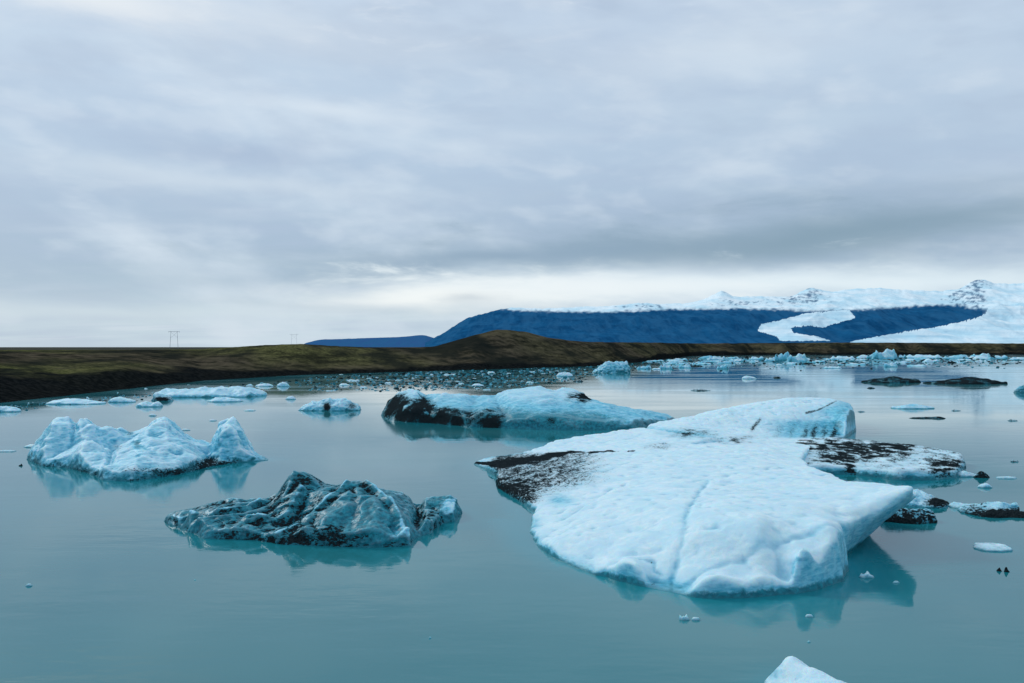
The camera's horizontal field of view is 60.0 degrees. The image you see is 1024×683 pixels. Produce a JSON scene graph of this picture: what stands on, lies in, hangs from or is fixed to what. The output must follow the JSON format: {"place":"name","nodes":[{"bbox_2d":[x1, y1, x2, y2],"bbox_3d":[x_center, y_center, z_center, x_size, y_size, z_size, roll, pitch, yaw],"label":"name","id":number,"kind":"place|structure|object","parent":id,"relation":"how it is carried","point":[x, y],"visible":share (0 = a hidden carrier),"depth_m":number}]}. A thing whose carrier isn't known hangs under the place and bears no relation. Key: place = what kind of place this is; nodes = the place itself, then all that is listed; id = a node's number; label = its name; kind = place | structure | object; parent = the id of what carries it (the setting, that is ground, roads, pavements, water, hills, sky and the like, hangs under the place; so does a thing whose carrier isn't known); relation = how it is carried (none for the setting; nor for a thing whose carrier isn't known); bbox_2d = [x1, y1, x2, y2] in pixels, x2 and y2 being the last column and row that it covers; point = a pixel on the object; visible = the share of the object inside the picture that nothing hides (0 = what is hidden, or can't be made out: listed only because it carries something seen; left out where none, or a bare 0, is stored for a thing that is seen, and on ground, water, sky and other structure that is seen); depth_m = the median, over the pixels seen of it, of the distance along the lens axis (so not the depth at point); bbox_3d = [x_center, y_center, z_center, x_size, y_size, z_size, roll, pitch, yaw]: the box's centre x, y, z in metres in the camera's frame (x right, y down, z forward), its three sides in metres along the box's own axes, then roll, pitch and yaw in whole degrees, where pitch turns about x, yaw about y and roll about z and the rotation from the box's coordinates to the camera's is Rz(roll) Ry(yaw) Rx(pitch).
{"place":"outdoors","nodes":[
{"label":"outdoors","id":0,"kind":"place"},
{"bbox_2d":[305,335,432,346],"bbox_3d":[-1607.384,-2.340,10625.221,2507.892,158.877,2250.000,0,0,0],"label":"distant ridge","id":1,"kind":"structure","parent":0,"point":[415,341],"depth_m":10355.97},
{"bbox_2d":[0,354,1023,682],"bbox_3d":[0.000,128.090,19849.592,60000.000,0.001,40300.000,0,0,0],"label":"water","id":2,"kind":"structure","parent":0,"point":[126,582],"depth_m":19.67},
{"bbox_2d":[0,450,14,451],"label":"ice floe","id":3,"kind":"object","parent":2,"relation":"on","point":[7,450],"visible":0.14,"depth_m":42.38},
{"bbox_2d":[0,406,20,411],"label":"ice floe","id":4,"kind":"object","parent":2,"relation":"on","point":[8,409],"visible":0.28,"depth_m":68.51},
{"bbox_2d":[46,398,105,404],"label":"ice floe","id":5,"kind":"object","parent":2,"relation":"on","point":[71,401],"visible":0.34,"depth_m":77.62},
{"bbox_2d":[108,397,135,401],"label":"ice floe","id":6,"kind":"object","parent":2,"relation":"on","point":[118,399],"visible":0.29,"depth_m":80.18},
{"bbox_2d":[27,416,267,480],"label":"iceberg","id":7,"kind":"object","parent":2,"relation":"on","point":[161,447],"visible":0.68,"depth_m":37.77},
{"bbox_2d":[135,401,162,406],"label":"ice floe","id":8,"kind":"object","parent":2,"relation":"on","point":[150,404],"visible":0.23,"depth_m":74.11},
{"bbox_2d":[0,380,309,409],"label":"brash ice","id":9,"kind":"structure","parent":2,"relation":"on","point":[104,400],"depth_m":87.59},
{"bbox_2d":[151,394,173,400],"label":"ice floe","id":10,"kind":"object","parent":2,"relation":"on","point":[156,397],"visible":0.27,"depth_m":82.33},
{"bbox_2d":[153,386,266,397],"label":"ice floe","id":11,"kind":"object","parent":2,"relation":"on","point":[231,391],"visible":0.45,"depth_m":89.42},
{"bbox_2d":[206,397,241,401],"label":"ice floe","id":12,"kind":"object","parent":2,"relation":"on","point":[221,399],"visible":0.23,"depth_m":80.94},
{"bbox_2d":[256,383,272,386],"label":"ice floe","id":13,"kind":"object","parent":2,"relation":"on","point":[262,385],"visible":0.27,"depth_m":112.51},
{"bbox_2d":[277,382,288,386],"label":"ice floe","id":14,"kind":"object","parent":2,"relation":"on","point":[283,384],"visible":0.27,"depth_m":112.40},
{"bbox_2d":[164,470,461,547],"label":"iceberg","id":15,"kind":"object","parent":2,"relation":"on","point":[303,508],"visible":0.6,"depth_m":23.74},
{"bbox_2d":[299,398,360,410],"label":"iceberg","id":16,"kind":"object","parent":2,"relation":"on","point":[337,404],"visible":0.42,"depth_m":69.77},
{"bbox_2d":[306,363,638,390],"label":"brash ice","id":17,"kind":"structure","parent":2,"relation":"on","point":[467,383],"depth_m":138.59},
{"bbox_2d":[381,386,674,430],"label":"iceberg","id":18,"kind":"object","parent":2,"relation":"on","point":[544,408],"visible":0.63,"depth_m":57.35},
{"bbox_2d":[556,372,572,376],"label":"ice floe","id":19,"kind":"object","parent":2,"relation":"on","point":[563,374],"visible":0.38,"depth_m":150.66},
{"bbox_2d":[592,361,630,372],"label":"iceberg","id":20,"kind":"object","parent":2,"relation":"on","point":[614,367],"visible":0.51,"depth_m":171.25},
{"bbox_2d":[637,365,651,368],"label":"ice floe","id":21,"kind":"object","parent":2,"relation":"on","point":[646,367],"visible":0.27,"depth_m":202.25},
{"bbox_2d":[659,364,671,368],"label":"iceberg","id":22,"kind":"object","parent":2,"relation":"on","point":[665,367],"visible":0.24,"depth_m":202.19},
{"bbox_2d":[679,614,689,620],"bbox_3d":[3.179,5.502,16.261,0.902,1.002,0.803,0,0,0],"label":"ice scrap","id":23,"kind":"object","parent":2,"relation":"on","point":[684,618],"visible":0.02,"depth_m":16.24},
{"bbox_2d":[678,364,690,367],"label":"ice floe","id":24,"kind":"object","parent":2,"relation":"on","point":[685,366],"visible":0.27,"depth_m":211.79},
{"bbox_2d":[474,397,916,598],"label":"iceberg","id":25,"kind":"object","parent":2,"relation":"on","point":[743,501],"visible":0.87,"depth_m":23.36},
{"bbox_2d":[691,617,699,620],"bbox_3d":[3.369,5.528,16.259,0.865,0.953,0.805,0,0,0],"label":"ice scrap","id":26,"kind":"object","parent":2,"relation":"on","point":[695,618],"visible":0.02,"depth_m":16.22},
{"bbox_2d":[690,389,709,390],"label":"ice scrap","id":27,"kind":"object","parent":2,"relation":"on","point":[699,390],"visible":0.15,"depth_m":101.12},
{"bbox_2d":[693,363,711,364],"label":"ice chunk","id":28,"kind":"object","parent":2,"relation":"on","point":[703,363],"visible":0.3,"depth_m":251.27},
{"bbox_2d":[706,356,726,360],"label":"iceberg","id":29,"kind":"object","parent":2,"relation":"on","point":[719,358],"visible":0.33,"depth_m":318.36},
{"bbox_2d":[717,364,728,368],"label":"ice floe","id":30,"kind":"object","parent":2,"relation":"on","point":[723,367],"visible":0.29,"depth_m":202.15},
{"bbox_2d":[719,360,735,362],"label":"ice chunk","id":31,"kind":"object","parent":2,"relation":"on","point":[732,361],"visible":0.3,"depth_m":271.91},
{"bbox_2d":[742,376,755,378],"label":"ice scrap","id":32,"kind":"object","parent":2,"relation":"on","point":[747,377],"visible":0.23,"depth_m":138.73},
{"bbox_2d":[742,356,764,359],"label":"iceberg","id":33,"kind":"object","parent":2,"relation":"on","point":[753,358],"visible":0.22,"depth_m":330.54},
{"bbox_2d":[774,351,789,360],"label":"iceberg","id":34,"kind":"object","parent":2,"relation":"on","point":[781,357],"visible":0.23,"depth_m":307.03},
{"bbox_2d":[786,353,807,361],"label":"iceberg","id":35,"kind":"object","parent":2,"relation":"on","point":[799,357],"visible":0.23,"depth_m":297.20},
{"bbox_2d":[764,656,845,682],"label":"ice floe","id":36,"kind":"object","parent":2,"relation":"on","point":[790,669],"visible":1,"depth_m":12.66},
{"bbox_2d":[808,360,826,361],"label":"ice floe","id":37,"kind":"object","parent":2,"relation":"on","point":[817,361],"visible":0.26,"depth_m":287.52},
{"bbox_2d":[646,357,1022,370],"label":"brash ice","id":38,"kind":"structure","parent":2,"relation":"on","point":[744,361],"depth_m":299.13},
{"bbox_2d":[828,356,854,359],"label":"ice floe","id":39,"kind":"object","parent":2,"relation":"on","point":[840,357],"visible":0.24,"depth_m":343.49},
{"bbox_2d":[837,363,868,364],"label":"ice floe","id":40,"kind":"object","parent":2,"relation":"on","point":[853,364],"visible":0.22,"depth_m":248.14},
{"bbox_2d":[859,571,873,577],"bbox_3d":[7.706,5.511,19.265,1.091,1.031,0.911,0,0,0],"label":"ice scrap","id":41,"kind":"object","parent":2,"relation":"on","point":[867,574],"visible":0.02,"depth_m":19.21},
{"bbox_2d":[794,437,965,479],"bbox_3d":[15.408,5.431,39.043,8.526,1.515,12.366,0,0,0],"label":"ice floe","id":42,"kind":"object","parent":2,"relation":"on","point":[868,458],"visible":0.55,"depth_m":36.11},
{"bbox_2d":[871,349,897,358],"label":"iceberg","id":43,"kind":"object","parent":2,"relation":"on","point":[888,354],"visible":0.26,"depth_m":357.14},
{"bbox_2d":[883,362,897,366],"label":"ice floe","id":44,"kind":"object","parent":2,"relation":"on","point":[891,364],"visible":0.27,"depth_m":222.51},
{"bbox_2d":[861,376,920,382],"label":"ice floe","id":45,"kind":"object","parent":2,"relation":"on","point":[892,379],"visible":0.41,"depth_m":124.34},
{"bbox_2d":[884,508,937,523],"bbox_3d":[11.440,5.453,25.688,2.424,1.287,2.156,0,0,0],"label":"ice floe","id":46,"kind":"object","parent":2,"relation":"on","point":[912,516],"visible":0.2,"depth_m":25.26},
{"bbox_2d":[891,404,934,408],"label":"ice floe","id":47,"kind":"object","parent":2,"relation":"on","point":[912,406],"visible":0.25,"depth_m":71.88},
{"bbox_2d":[906,354,942,357],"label":"ice floe","id":48,"kind":"object","parent":2,"relation":"on","point":[922,356],"visible":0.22,"depth_m":388.75},
{"bbox_2d":[904,489,948,508],"bbox_3d":[13.009,5.454,28.592,2.706,1.339,3.014,0,0,0],"label":"ice floe","id":49,"kind":"object","parent":2,"relation":"on","point":[922,499],"visible":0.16,"depth_m":27.80},
{"bbox_2d":[912,416,945,418],"bbox_3d":[29.056,5.775,62.191,3.258,1.039,1.985,0,0,0],"label":"ice floe","id":50,"kind":"object","parent":2,"relation":"on","point":[937,417],"visible":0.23,"depth_m":61.89},
{"bbox_2d":[942,355,968,358],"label":"ice floe","id":51,"kind":"object","parent":2,"relation":"on","point":[957,357],"visible":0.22,"depth_m":371.74},
{"bbox_2d":[948,502,972,507],"bbox_3d":[14.212,5.555,27.780,1.813,1.068,1.518,0,0,0],"label":"ice floe","id":52,"kind":"object","parent":2,"relation":"on","point":[954,504],"visible":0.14,"depth_m":27.67},
{"bbox_2d":[923,377,1007,383],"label":"ice floe","id":53,"kind":"object","parent":2,"relation":"on","point":[969,380],"visible":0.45,"depth_m":119.65},
{"bbox_2d":[958,471,975,476],"bbox_3d":[17.630,5.564,34.325,1.669,1.126,1.223,0,0,0],"label":"ice floe","id":54,"kind":"object","parent":2,"relation":"on","point":[964,474],"visible":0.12,"depth_m":34.18},
{"bbox_2d":[970,353,989,357],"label":"ice floe","id":55,"kind":"object","parent":2,"relation":"on","point":[984,355],"visible":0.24,"depth_m":388.02},
{"bbox_2d":[973,356,986,358],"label":"ice chunk","id":56,"kind":"object","parent":2,"relation":"on","point":[979,357],"visible":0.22,"depth_m":368.37},
{"bbox_2d":[973,471,989,477],"bbox_3d":[18.017,5.546,34.005,1.360,1.167,1.059,0,0,0],"label":"ice floe","id":57,"kind":"object","parent":2,"relation":"on","point":[980,474],"visible":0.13,"depth_m":33.90},
{"bbox_2d":[977,483,992,487],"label":"ice floe","id":58,"kind":"object","parent":2,"relation":"on","point":[985,485],"visible":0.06,"depth_m":31.49},
{"bbox_2d":[957,501,1023,517],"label":"ice floe","id":59,"kind":"object","parent":2,"relation":"on","point":[997,509],"visible":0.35,"depth_m":26.46},
{"bbox_2d":[973,543,1012,551],"bbox_3d":[11.934,5.544,22.079,1.638,1.005,1.629,0,0,0],"label":"ice floe","id":60,"kind":"object","parent":2,"relation":"on","point":[994,547],"visible":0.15,"depth_m":21.89},
{"bbox_2d":[988,354,1008,358],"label":"iceberg","id":61,"kind":"object","parent":2,"relation":"on","point":[991,356],"visible":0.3,"depth_m":371.52},
{"bbox_2d":[996,476,1016,478],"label":"ice floe","id":62,"kind":"object","parent":2,"relation":"on","point":[1004,477],"visible":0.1,"depth_m":33.67},
{"bbox_2d":[1009,357,1023,359],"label":"ice floe","id":63,"kind":"object","parent":2,"relation":"on","point":[1019,358],"visible":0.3,"depth_m":342.75},
{"bbox_2d":[1013,385,1023,392],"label":"iceberg","id":64,"kind":"object","parent":2,"relation":"on","point":[1019,389],"visible":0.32,"depth_m":96.71},
{"bbox_2d":[0,330,1023,402],"bbox_3d":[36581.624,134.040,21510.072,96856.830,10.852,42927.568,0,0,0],"label":"moraine ground","id":65,"kind":"structure","parent":0,"point":[28,373],"depth_m":185.83},
{"bbox_2d":[0,0,1023,346],"label":"sky","id":66,"kind":"structure","parent":0,"point":[216,173]},
{"bbox_2d":[425,280,1023,346],"bbox_3d":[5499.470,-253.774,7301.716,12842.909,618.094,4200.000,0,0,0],"label":"snowy mountain","id":67,"kind":"structure","parent":0,"point":[721,317],"depth_m":6761.11},
{"bbox_2d":[758,304,1023,343],"bbox_3d":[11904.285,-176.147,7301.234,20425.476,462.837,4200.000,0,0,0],"label":"glacier","id":68,"kind":"object","parent":67,"relation":"on","point":[1000,324],"visible":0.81,"depth_m":6022.01}
]}

